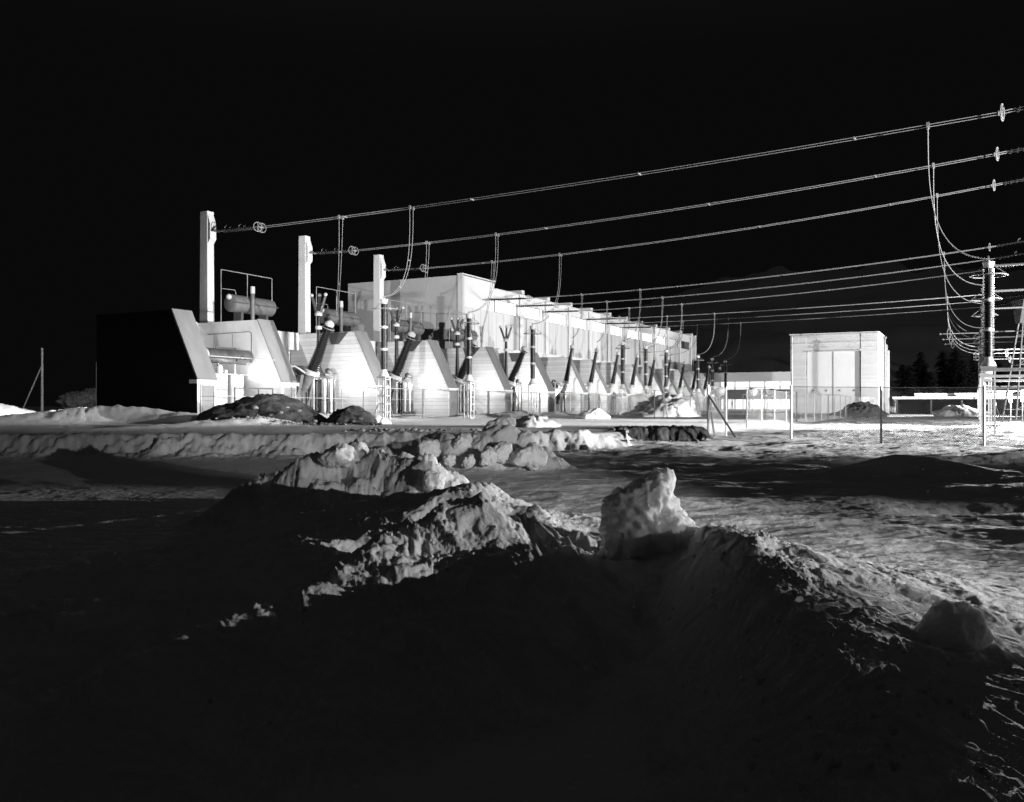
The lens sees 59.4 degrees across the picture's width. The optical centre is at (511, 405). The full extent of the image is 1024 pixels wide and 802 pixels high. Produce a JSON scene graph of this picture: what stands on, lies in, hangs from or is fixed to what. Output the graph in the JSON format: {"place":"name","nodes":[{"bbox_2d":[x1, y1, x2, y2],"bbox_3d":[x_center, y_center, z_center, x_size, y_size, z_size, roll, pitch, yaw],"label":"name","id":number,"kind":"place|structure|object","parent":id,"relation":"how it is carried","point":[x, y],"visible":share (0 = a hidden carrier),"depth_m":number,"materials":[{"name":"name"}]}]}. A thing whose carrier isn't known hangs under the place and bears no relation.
{"place":"outdoors","nodes":[
{"label":"outdoors","id":0,"kind":"place"},
{"bbox_2d":[0,261,1023,801],"bbox_3d":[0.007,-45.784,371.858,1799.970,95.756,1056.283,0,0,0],"label":"snow ground","id":1,"kind":"structure","parent":0,"point":[192,561],"depth_m":5.74,"materials":[{"name":"snow"}]},
{"bbox_2d":[22,348,43,411],"bbox_3d":[-33.250,-1.300,62.172,1.842,5.400,0.176,0,0,12],"label":"wooden mast","id":2,"kind":"object","parent":1,"relation":"on","point":[42,406],"visible":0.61,"depth_m":61.95,"materials":[{"name":"grey wood"}]},
{"bbox_2d":[55,387,95,408],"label":"earth mound","id":3,"kind":"object","parent":1,"relation":"on","point":[86,397],"visible":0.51,"depth_m":72.28,"materials":[{"name":"soil"}]},
{"bbox_2d":[97,308,218,413],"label":"blast wall","id":4,"kind":"structure","parent":1,"relation":"on","point":[158,359],"depth_m":51.41,"materials":[{"name":"concrete"}]},
{"bbox_2d":[200,384,214,412],"bbox_3d":[-17.118,-0.145,50.476,0.068,2.090,1.040,0,0,27],"label":"door","id":5,"kind":"structure","parent":4,"relation":"in","point":[207,392],"depth_m":50.39,"materials":[{"name":"metal"}]},
{"bbox_2d":[206,347,251,404],"bbox_3d":[-17.189,-1.317,54.395,3.550,4.435,3.900,0,0,27],"label":"transformer","id":6,"kind":"object","parent":1,"relation":"on","point":[235,380],"visible":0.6,"depth_m":54.40,"materials":[{"name":"paint"}]},
{"bbox_2d":[197,319,298,402],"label":"blast wall","id":7,"kind":"structure","parent":1,"relation":"on","point":[278,377],"depth_m":57.08,"materials":[{"name":"concrete"}]},
{"bbox_2d":[200,211,215,322],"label":"anchor column","id":8,"kind":"structure","parent":7,"relation":"on","point":[207,232],"depth_m":60.33,"materials":[{"name":"concrete"}]},
{"bbox_2d":[213,222,265,232],"bbox_3d":[-18.063,-11.616,59.291,3.965,0.674,1.032,0,0,27],"label":"insulator string","id":9,"kind":"object","parent":8,"relation":"attached to","point":[237,229],"visible":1,"depth_m":58.99,"materials":[{"name":"ceramic"}]},
{"bbox_2d":[259,112,997,227],"bbox_3d":[2.417,-12.158,48.719,42.201,1.154,0.444,0,0,27],"label":"overhead line","id":10,"kind":"object","parent":9,"relation":"attached to","point":[638,173],"visible":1,"depth_m":45.87,"materials":[{"name":"metal"}]},
{"bbox_2d":[926,122,987,258],"bbox_3d":[19.718,-9.552,39.788,2.461,6.242,0.480,0,0,27],"label":"dropper","id":11,"kind":"object","parent":10,"relation":"hanging from","point":[927,125],"visible":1,"depth_m":40.13,"materials":[{"name":"metal"}]},
{"bbox_2d":[194,393,326,423],"bbox_3d":[-12.932,1.194,45.964,7.459,3.652,3.414,0,0,0],"label":"earth mound","id":12,"kind":"object","parent":1,"relation":"on","point":[267,404],"visible":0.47,"depth_m":44.87,"materials":[{"name":"soil"}]},
{"bbox_2d":[196,322,375,363],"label":"bay annex","id":13,"kind":"object","parent":1,"relation":"on","point":[290,341],"visible":0.07,"depth_m":67.47,"materials":[{"name":"concrete"}]},
{"bbox_2d":[224,286,277,320],"bbox_3d":[-18.691,-6.930,64.305,1.530,3.000,4.565,0,0,27],"label":"conservator tank","id":14,"kind":"object","parent":13,"relation":"on","point":[239,306],"visible":0.95,"depth_m":63.48,"materials":[{"name":"metal"}]},
{"bbox_2d":[320,301,360,331],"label":"conservator tank","id":15,"kind":"object","parent":13,"relation":"on","point":[348,321],"visible":0.62,"depth_m":72.45,"materials":[{"name":"metal"}]},
{"bbox_2d":[389,312,425,340],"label":"conservator tank","id":16,"kind":"object","parent":13,"relation":"on","point":[406,327],"visible":0.56,"depth_m":81.27,"materials":[{"name":"metal"}]},
{"bbox_2d":[447,323,477,347],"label":"conservator tank","id":17,"kind":"object","parent":13,"relation":"on","point":[462,336],"visible":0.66,"depth_m":90.11,"materials":[{"name":"metal"}]},
{"bbox_2d":[216,387,363,410],"bbox_3d":[-13.217,0.083,55.496,0.070,2.235,13.500,0,0,27],"label":"bay rail","id":18,"kind":"object","parent":1,"relation":"on","point":[335,398],"visible":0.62,"depth_m":55.05,"materials":[{"name":"metal"}]},
{"bbox_2d":[291,293,335,413],"bbox_3d":[-14.581,-3.745,63.034,6.260,9.090,6.446,0,0,27],"label":"transformer","id":19,"kind":"object","parent":1,"relation":"on","point":[311,377],"visible":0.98,"depth_m":62.76,"materials":[{"name":"grey paint"}]},
{"bbox_2d":[317,442,359,469],"bbox_3d":[-2.628,0.771,13.626,0.651,0.439,0.581,0,0,0],"label":"snow block","id":20,"kind":"object","parent":1,"relation":"on","point":[339,455],"depth_m":13.43,"materials":[{"name":"snow"}]},
{"bbox_2d":[291,331,388,416],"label":"blast wall","id":21,"kind":"structure","parent":1,"relation":"on","point":[351,354],"depth_m":66.00,"materials":[{"name":"concrete"}]},
{"bbox_2d":[298,236,313,333],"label":"anchor column","id":22,"kind":"structure","parent":21,"relation":"on","point":[304,309],"depth_m":69.14,"materials":[{"name":"concrete"}]},
{"bbox_2d":[311,246,358,254],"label":"insulator string","id":23,"kind":"object","parent":22,"relation":"attached to","point":[334,251],"visible":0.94,"depth_m":67.83,"materials":[{"name":"ceramic"}]},
{"bbox_2d":[357,153,993,250],"bbox_3d":[6.958,-12.488,57.516,42.202,1.813,0.444,0,0,27],"label":"overhead line","id":24,"kind":"object","parent":23,"relation":"attached to","point":[876,176],"visible":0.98,"depth_m":54.98,"materials":[{"name":"metal"}]},
{"bbox_2d":[323,405,377,424],"bbox_3d":[-8.226,1.030,45.505,3.101,2.133,2.298,0,0,0],"label":"earth mound","id":25,"kind":"object","parent":1,"relation":"on","point":[348,414],"visible":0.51,"depth_m":44.72,"materials":[{"name":"soil"}]},
{"bbox_2d":[371,296,396,418],"bbox_3d":[-7.547,-2.340,52.963,1.434,8.280,1.434,0,0,5],"label":"insulator post","id":26,"kind":"object","parent":1,"relation":"on","point":[383,374],"visible":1,"depth_m":52.82,"materials":[{"name":"paint"}]},
{"bbox_2d":[386,306,416,415],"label":"transformer","id":27,"kind":"object","parent":1,"relation":"on","point":[399,405],"visible":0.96,"depth_m":71.89,"materials":[{"name":"grey metal"}]},
{"bbox_2d":[376,339,458,416],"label":"blast wall","id":28,"kind":"structure","parent":1,"relation":"on","point":[426,361],"depth_m":74.61,"materials":[{"name":"concrete"}]},
{"bbox_2d":[373,254,387,341],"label":"anchor column","id":29,"kind":"structure","parent":28,"relation":"on","point":[380,269],"depth_m":77.74,"materials":[{"name":"concrete"}]},
{"bbox_2d":[386,264,427,271],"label":"insulator string","id":30,"kind":"object","parent":29,"relation":"attached to","point":[409,268],"visible":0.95,"depth_m":76.36,"materials":[{"name":"ceramic"}]},
{"bbox_2d":[426,185,990,268],"bbox_3d":[11.408,-12.716,66.136,42.202,2.270,0.444,0,0,27],"label":"overhead line","id":31,"kind":"object","parent":30,"relation":"attached to","point":[889,204],"visible":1,"depth_m":63.94,"materials":[{"name":"metal"}]},
{"bbox_2d":[449,391,456,416],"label":"door","id":32,"kind":"structure","parent":28,"relation":"in","point":[452,394],"depth_m":74.10,"materials":[{"name":"metal"}]},
{"bbox_2d":[417,439,441,460],"bbox_3d":[-2.055,1.139,22.311,0.627,0.637,0.583,0,0,0],"label":"snow chunk","id":33,"kind":"object","parent":1,"relation":"on","point":[430,446],"visible":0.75,"depth_m":22.10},
{"bbox_2d":[422,469,445,491],"bbox_3d":[-1.097,1.065,12.692,0.338,0.351,0.246,0,0,0],"label":"snow block","id":34,"kind":"object","parent":1,"relation":"on","point":[432,479],"depth_m":12.61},
{"bbox_2d":[443,452,455,467],"bbox_3d":[-1.527,1.323,21.907,0.334,0.399,0.396,0,0,0],"label":"snow chunk","id":35,"kind":"object","parent":1,"relation":"on","point":[449,459],"visible":1,"depth_m":21.77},
{"bbox_2d":[451,433,472,453],"bbox_3d":[-1.228,1.031,22.602,0.606,0.680,0.636,0,0,0],"label":"snow chunk","id":36,"kind":"object","parent":1,"relation":"on","point":[461,444],"visible":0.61,"depth_m":22.38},
{"bbox_2d":[450,317,477,414],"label":"transformer","id":37,"kind":"object","parent":1,"relation":"on","point":[459,377],"visible":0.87,"depth_m":81.13,"materials":[{"name":"metal"}]},
{"bbox_2d":[459,312,479,418],"bbox_3d":[-2.960,-2.340,61.849,1.434,8.280,1.434,0,0,-40],"label":"insulator post","id":38,"kind":"object","parent":1,"relation":"on","point":[468,378],"visible":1,"depth_m":61.69,"materials":[{"name":"paint"}]},
{"bbox_2d":[441,346,512,414],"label":"blast wall","id":39,"kind":"structure","parent":1,"relation":"on","point":[486,367],"depth_m":83.41,"materials":[{"name":"concrete"}]},
{"bbox_2d":[479,446,498,466],"bbox_3d":[-0.551,1.205,21.407,0.480,0.504,0.476,0,0,0],"label":"snow chunk","id":40,"kind":"object","parent":1,"relation":"on","point":[489,455],"visible":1,"depth_m":21.22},
{"bbox_2d":[482,418,512,430],"bbox_3d":[-0.392,0.709,23.603,0.880,0.781,0.902,0,0,0],"label":"snow chunk","id":41,"kind":"object","parent":1,"relation":"on","point":[499,421],"visible":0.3,"depth_m":23.36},
{"bbox_2d":[493,441,512,463],"bbox_3d":[-0.228,1.139,21.799,0.607,0.580,0.597,0,0,0],"label":"snow chunk","id":42,"kind":"object","parent":1,"relation":"on","point":[504,449],"visible":0.74,"depth_m":21.57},
{"bbox_2d":[289,386,732,417],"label":"bay fence","id":43,"kind":"object","parent":1,"relation":"on","point":[515,400],"visible":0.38,"depth_m":76.40,"materials":[{"name":"metal"}]},
{"bbox_2d":[499,325,527,410],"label":"transformer","id":44,"kind":"object","parent":1,"relation":"on","point":[513,375],"visible":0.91,"depth_m":89.87,"materials":[{"name":"metal"}]},
{"bbox_2d":[348,273,695,370],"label":"turbine hall","id":45,"kind":"structure","parent":1,"relation":"on","point":[463,293],"depth_m":102.58,"materials":[{"name":"metal"}]},
{"bbox_2d":[494,300,516,315],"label":"window","id":46,"kind":"structure","parent":45,"relation":"in","point":[502,307],"depth_m":101.30,"materials":[{"name":"glass"}]},
{"bbox_2d":[524,307,542,320],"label":"window","id":47,"kind":"structure","parent":45,"relation":"in","point":[530,313],"depth_m":107.73,"materials":[{"name":"glass"}]},
{"bbox_2d":[549,312,565,325],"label":"window","id":48,"kind":"structure","parent":45,"relation":"in","point":[555,318],"depth_m":113.90,"materials":[{"name":"glass"}]},
{"bbox_2d":[496,352,555,412],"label":"blast wall","id":49,"kind":"structure","parent":1,"relation":"on","point":[547,390],"depth_m":91.80,"materials":[{"name":"concrete"}]},
{"bbox_2d":[517,429,535,444],"bbox_3d":[0.336,0.865,22.895,0.547,0.529,0.580,0,0,0],"label":"snow chunk","id":50,"kind":"object","parent":1,"relation":"on","point":[526,437],"visible":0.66,"depth_m":22.68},
{"bbox_2d":[510,442,547,470],"bbox_3d":[0.404,1.223,21.602,0.908,0.709,0.908,0,0,0],"label":"snow chunk","id":51,"kind":"object","parent":1,"relation":"on","point":[531,456],"visible":1,"depth_m":21.26,"materials":[{"name":"snow"}]},
{"bbox_2d":[523,324,541,415],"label":"insulator post","id":52,"kind":"object","parent":1,"relation":"on","point":[533,333],"visible":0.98,"depth_m":70.58,"materials":[{"name":"ceramic"}]},
{"bbox_2d":[515,414,561,426],"bbox_3d":[1.024,0.977,39.991,2.385,1.236,2.148,0,0,0],"label":"snow heap","id":53,"kind":"object","parent":1,"relation":"on","point":[533,420],"visible":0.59,"depth_m":39.22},
{"bbox_2d":[208,414,885,442],"bbox_3d":[15.016,0.940,54.948,63.008,1.216,24.680,0,0,-39],"label":"rubble","id":54,"kind":"object","parent":1,"relation":"on","point":[379,429],"visible":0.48,"depth_m":34.82,"materials":[{"name":"stone"}]},
{"bbox_2d":[551,343,573,413],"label":"transformer","id":55,"kind":"object","parent":1,"relation":"on","point":[559,389],"visible":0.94,"depth_m":97.03,"materials":[{"name":"grey paint"}]},
{"bbox_2d":[540,356,587,413],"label":"blast wall","id":56,"kind":"structure","parent":1,"relation":"on","point":[555,368],"depth_m":99.97,"materials":[{"name":"concrete"}]},
{"bbox_2d":[138,453,1017,791],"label":"snow crumbs","id":57,"kind":"object","parent":1,"relation":"on","point":[894,761],"visible":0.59,"depth_m":3.57,"materials":[{"name":"snow"}]},
{"bbox_2d":[584,348,598,409],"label":"transformer","id":58,"kind":"object","parent":1,"relation":"on","point":[590,383],"visible":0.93,"depth_m":103.20,"materials":[{"name":"paint"}]},
{"bbox_2d":[573,359,610,412],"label":"blast wall","id":59,"kind":"structure","parent":1,"relation":"on","point":[584,367],"depth_m":106.11,"materials":[{"name":"concrete"}]},
{"bbox_2d":[575,408,610,418],"bbox_3d":[5.599,0.825,62.024,2.467,1.396,2.535,0,0,0],"label":"snow heap","id":60,"kind":"object","parent":1,"relation":"on","point":[596,413],"visible":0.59,"depth_m":61.04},
{"bbox_2d":[494,348,699,372],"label":"bay annex","id":61,"kind":"object","parent":1,"relation":"on","point":[501,350],"visible":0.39,"depth_m":107.50,"materials":[{"name":"concrete"}]},
{"bbox_2d":[596,362,630,412],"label":"blast wall","id":62,"kind":"structure","parent":1,"relation":"on","point":[606,369],"depth_m":112.40,"materials":[{"name":"concrete"}]},
{"bbox_2d":[607,349,619,395],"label":"transformer","id":63,"kind":"object","parent":1,"relation":"on","point":[612,382],"visible":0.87,"depth_m":109.41,"materials":[{"name":"paint"}]},
{"bbox_2d":[615,340,629,414],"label":"insulator post","id":64,"kind":"object","parent":1,"relation":"on","point":[622,362],"visible":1,"depth_m":88.62,"materials":[{"name":"ceramic"}]},
{"bbox_2d":[617,364,646,409],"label":"blast wall","id":65,"kind":"structure","parent":1,"relation":"on","point":[638,382],"depth_m":118.55,"materials":[{"name":"concrete"}]},
{"bbox_2d":[627,354,638,408],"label":"transformer","id":66,"kind":"object","parent":1,"relation":"on","point":[631,384],"visible":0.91,"depth_m":115.61,"materials":[{"name":"paint"}]},
{"bbox_2d":[641,344,650,401],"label":"insulator post","id":67,"kind":"object","parent":1,"relation":"on","point":[645,351],"visible":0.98,"depth_m":94.84,"materials":[{"name":"paint"}]},
{"bbox_2d":[598,467,698,560],"bbox_3d":[1.076,0.934,6.939,0.818,0.911,0.562,0,0,0],"label":"snow block","id":68,"kind":"object","parent":1,"relation":"on","point":[644,516],"depth_m":6.76,"materials":[{"name":"snow"}]},
{"bbox_2d":[636,366,662,396],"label":"blast wall","id":69,"kind":"structure","parent":1,"relation":"on","point":[655,383],"depth_m":124.78,"materials":[{"name":"concrete"}]},
{"bbox_2d":[621,392,700,416],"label":"snow heap","id":70,"kind":"object","parent":1,"relation":"on","point":[677,405],"visible":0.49,"depth_m":72.76,"materials":[{"name":"snow"}]},
{"bbox_2d":[614,425,712,441],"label":"earth bank","id":71,"kind":"structure","parent":1,"relation":"on","point":[667,433],"depth_m":35.63,"materials":[{"name":"soil"}]},
{"bbox_2d":[659,349,671,393],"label":"insulator post","id":72,"kind":"object","parent":1,"relation":"on","point":[665,355],"visible":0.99,"depth_m":101.06,"materials":[{"name":"ceramic"}]},
{"bbox_2d":[654,368,678,394],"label":"blast wall","id":73,"kind":"structure","parent":1,"relation":"on","point":[659,374],"depth_m":131.16,"materials":[{"name":"concrete"}]},
{"bbox_2d":[670,370,693,396],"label":"blast wall","id":74,"kind":"structure","parent":1,"relation":"on","point":[675,375],"depth_m":137.29,"materials":[{"name":"concrete"}]},
{"bbox_2d":[683,371,705,410],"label":"blast wall","id":75,"kind":"structure","parent":1,"relation":"on","point":[688,377],"depth_m":143.44,"materials":[{"name":"concrete"}]},
{"bbox_2d":[692,355,703,412],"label":"insulator post","id":76,"kind":"object","parent":1,"relation":"on","point":[698,379],"visible":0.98,"depth_m":112.70,"materials":[{"name":"paint"}]},
{"bbox_2d":[705,372,789,409],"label":"building","id":77,"kind":"structure","parent":1,"relation":"on","point":[764,380],"depth_m":148.41,"materials":[{"name":"metal"}]},
{"bbox_2d":[746,389,904,426],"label":"chain link fence","id":78,"kind":"object","parent":1,"relation":"on","point":[821,405],"visible":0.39,"depth_m":59.30,"materials":[{"name":"metal"}]},
{"bbox_2d":[789,331,888,412],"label":"tall shed","id":79,"kind":"structure","parent":1,"relation":"on","point":[841,362],"depth_m":106.17,"materials":[{"name":"metal"}]},
{"bbox_2d":[807,352,832,412],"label":"door leaf","id":80,"kind":"structure","parent":79,"relation":"in","point":[819,364],"depth_m":106.79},
{"bbox_2d":[833,351,859,412],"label":"door leaf","id":81,"kind":"structure","parent":79,"relation":"in","point":[846,364],"depth_m":105.44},
{"bbox_2d":[827,401,888,417],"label":"earth mound","id":82,"kind":"object","parent":1,"relation":"on","point":[866,407],"visible":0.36,"depth_m":82.40,"materials":[{"name":"soil"}]},
{"bbox_2d":[707,385,1023,446],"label":"chain link fence","id":83,"kind":"object","parent":1,"relation":"on","point":[709,406],"visible":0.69,"depth_m":32.92,"materials":[{"name":"metal"}]},
{"bbox_2d":[892,364,909,396],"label":"conifer","id":84,"kind":"object","parent":1,"relation":"on","point":[900,371],"visible":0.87,"depth_m":165.62,"materials":[{"name":"black plant"}]},
{"bbox_2d":[899,365,920,396],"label":"conifer","id":85,"kind":"object","parent":1,"relation":"on","point":[910,378],"visible":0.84,"depth_m":164.18,"materials":[{"name":"black plant"}]},
{"bbox_2d":[911,352,932,385],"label":"conifer","id":86,"kind":"object","parent":1,"relation":"on","point":[919,362],"visible":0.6,"depth_m":191.94,"materials":[{"name":"black plant"}]},
{"bbox_2d":[923,372,939,392],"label":"conifer","id":87,"kind":"object","parent":1,"relation":"on","point":[932,379],"visible":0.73,"depth_m":165.70,"materials":[{"name":"black plant"}]},
{"bbox_2d":[933,351,951,388],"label":"conifer","id":88,"kind":"object","parent":1,"relation":"on","point":[941,364],"visible":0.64,"depth_m":193.26,"materials":[{"name":"black plant"}]},
{"bbox_2d":[939,367,957,392],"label":"conifer","id":89,"kind":"object","parent":1,"relation":"on","point":[948,381],"visible":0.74,"depth_m":169.08,"materials":[{"name":"black plant"}]},
{"bbox_2d":[941,349,963,386],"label":"conifer","id":90,"kind":"object","parent":1,"relation":"on","point":[954,359],"visible":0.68,"depth_m":189.42,"materials":[{"name":"black plant"}]},
{"bbox_2d":[912,599,993,651],"bbox_3d":[2.166,1.143,4.490,0.457,0.345,0.295,0,0,0],"label":"snow block","id":91,"kind":"object","parent":1,"relation":"on","point":[954,626],"depth_m":4.40,"materials":[{"name":"snow"}]},
{"bbox_2d":[931,405,977,416],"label":"snow heap","id":92,"kind":"object","parent":1,"relation":"on","point":[953,410],"visible":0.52,"depth_m":90.44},
{"bbox_2d":[892,393,1023,414],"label":"flat canopy","id":93,"kind":"object","parent":1,"relation":"on","point":[934,402],"visible":0.51,"depth_m":115.64,"materials":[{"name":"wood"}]},
{"bbox_2d":[951,360,976,392],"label":"conifer","id":94,"kind":"object","parent":1,"relation":"on","point":[963,372],"visible":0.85,"depth_m":164.86,"materials":[{"name":"black plant"}]},
{"bbox_2d":[964,350,987,392],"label":"conifer","id":95,"kind":"object","parent":1,"relation":"on","point":[975,372],"visible":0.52,"depth_m":165.02,"materials":[{"name":"black plant"}]},
{"bbox_2d":[971,306,997,423],"bbox_3d":[29.801,-2.340,56.641,1.434,8.280,1.434,0,0,-40],"label":"insulator post","id":96,"kind":"object","parent":1,"relation":"on","point":[995,314],"visible":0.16,"depth_m":56.38,"materials":[{"name":"metal"}]},
{"bbox_2d":[970,288,1002,426],"bbox_3d":[25.352,-2.340,48.022,1.434,8.280,1.434,0,0,-40],"label":"insulator post","id":97,"kind":"object","parent":1,"relation":"on","point":[989,372],"visible":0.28,"depth_m":47.90,"materials":[{"name":"metal"}]},
{"bbox_2d":[969,257,1008,434],"bbox_3d":[20.811,-2.340,39.224,1.434,8.280,1.434,0,0,5],"label":"insulator post","id":98,"kind":"object","parent":1,"relation":"on","point":[988,312],"visible":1,"depth_m":39.07,"materials":[{"name":"paint"}]},
{"bbox_2d":[980,289,1023,377],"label":"portal frame","id":99,"kind":"object","parent":1,"relation":"on","point":[997,376],"visible":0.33,"depth_m":47.49,"materials":[{"name":"metal"}]},
{"bbox_2d":[981,263,1023,371],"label":"portal frame","id":100,"kind":"object","parent":1,"relation":"on","point":[1001,369],"visible":1,"depth_m":38.78,"materials":[{"name":"metal"}]},
{"bbox_2d":[1002,298,1023,418],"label":"steel tower","id":101,"kind":"structure","parent":1,"relation":"on","point":[1018,315],"depth_m":71.73,"materials":[{"name":"metal"}]},
{"bbox_2d":[0,0,1023,406],"label":"sky","id":102,"kind":"structure","parent":0,"point":[122,122],"materials":[{"name":"black"}]},
{"bbox_2d":[531,247,986,298],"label":"overhead line","id":103,"kind":"object","parent":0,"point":[766,276],"visible":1,"depth_m":82.23,"materials":[{"name":"metal"}]},
{"bbox_2d":[557,259,986,304],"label":"overhead line","id":104,"kind":"object","parent":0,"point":[779,286],"visible":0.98,"depth_m":88.48,"materials":[{"name":"metal"}]},
{"bbox_2d":[581,270,982,310],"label":"overhead line","id":105,"kind":"object","parent":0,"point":[790,294],"visible":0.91,"depth_m":94.73,"materials":[{"name":"metal"}]},
{"bbox_2d":[643,301,982,322],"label":"overhead line","id":106,"kind":"object","parent":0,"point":[816,313],"visible":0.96,"depth_m":112.81,"materials":[{"name":"metal"}]},
{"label":"insulator string","id":107,"kind":"object","parent":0,"visible":0},
{"bbox_2d":[620,294,981,318],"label":"overhead line","id":108,"kind":"object","parent":107,"relation":"attached to","point":[808,307],"visible":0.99,"depth_m":106.53,"materials":[{"name":"metal"}]},
{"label":"insulator string","id":109,"kind":"object","parent":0,"visible":0},
{"bbox_2d":[659,307,979,326],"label":"overhead line","id":110,"kind":"object","parent":109,"relation":"attached to","point":[821,318],"visible":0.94,"depth_m":118.85,"materials":[{"name":"metal"}]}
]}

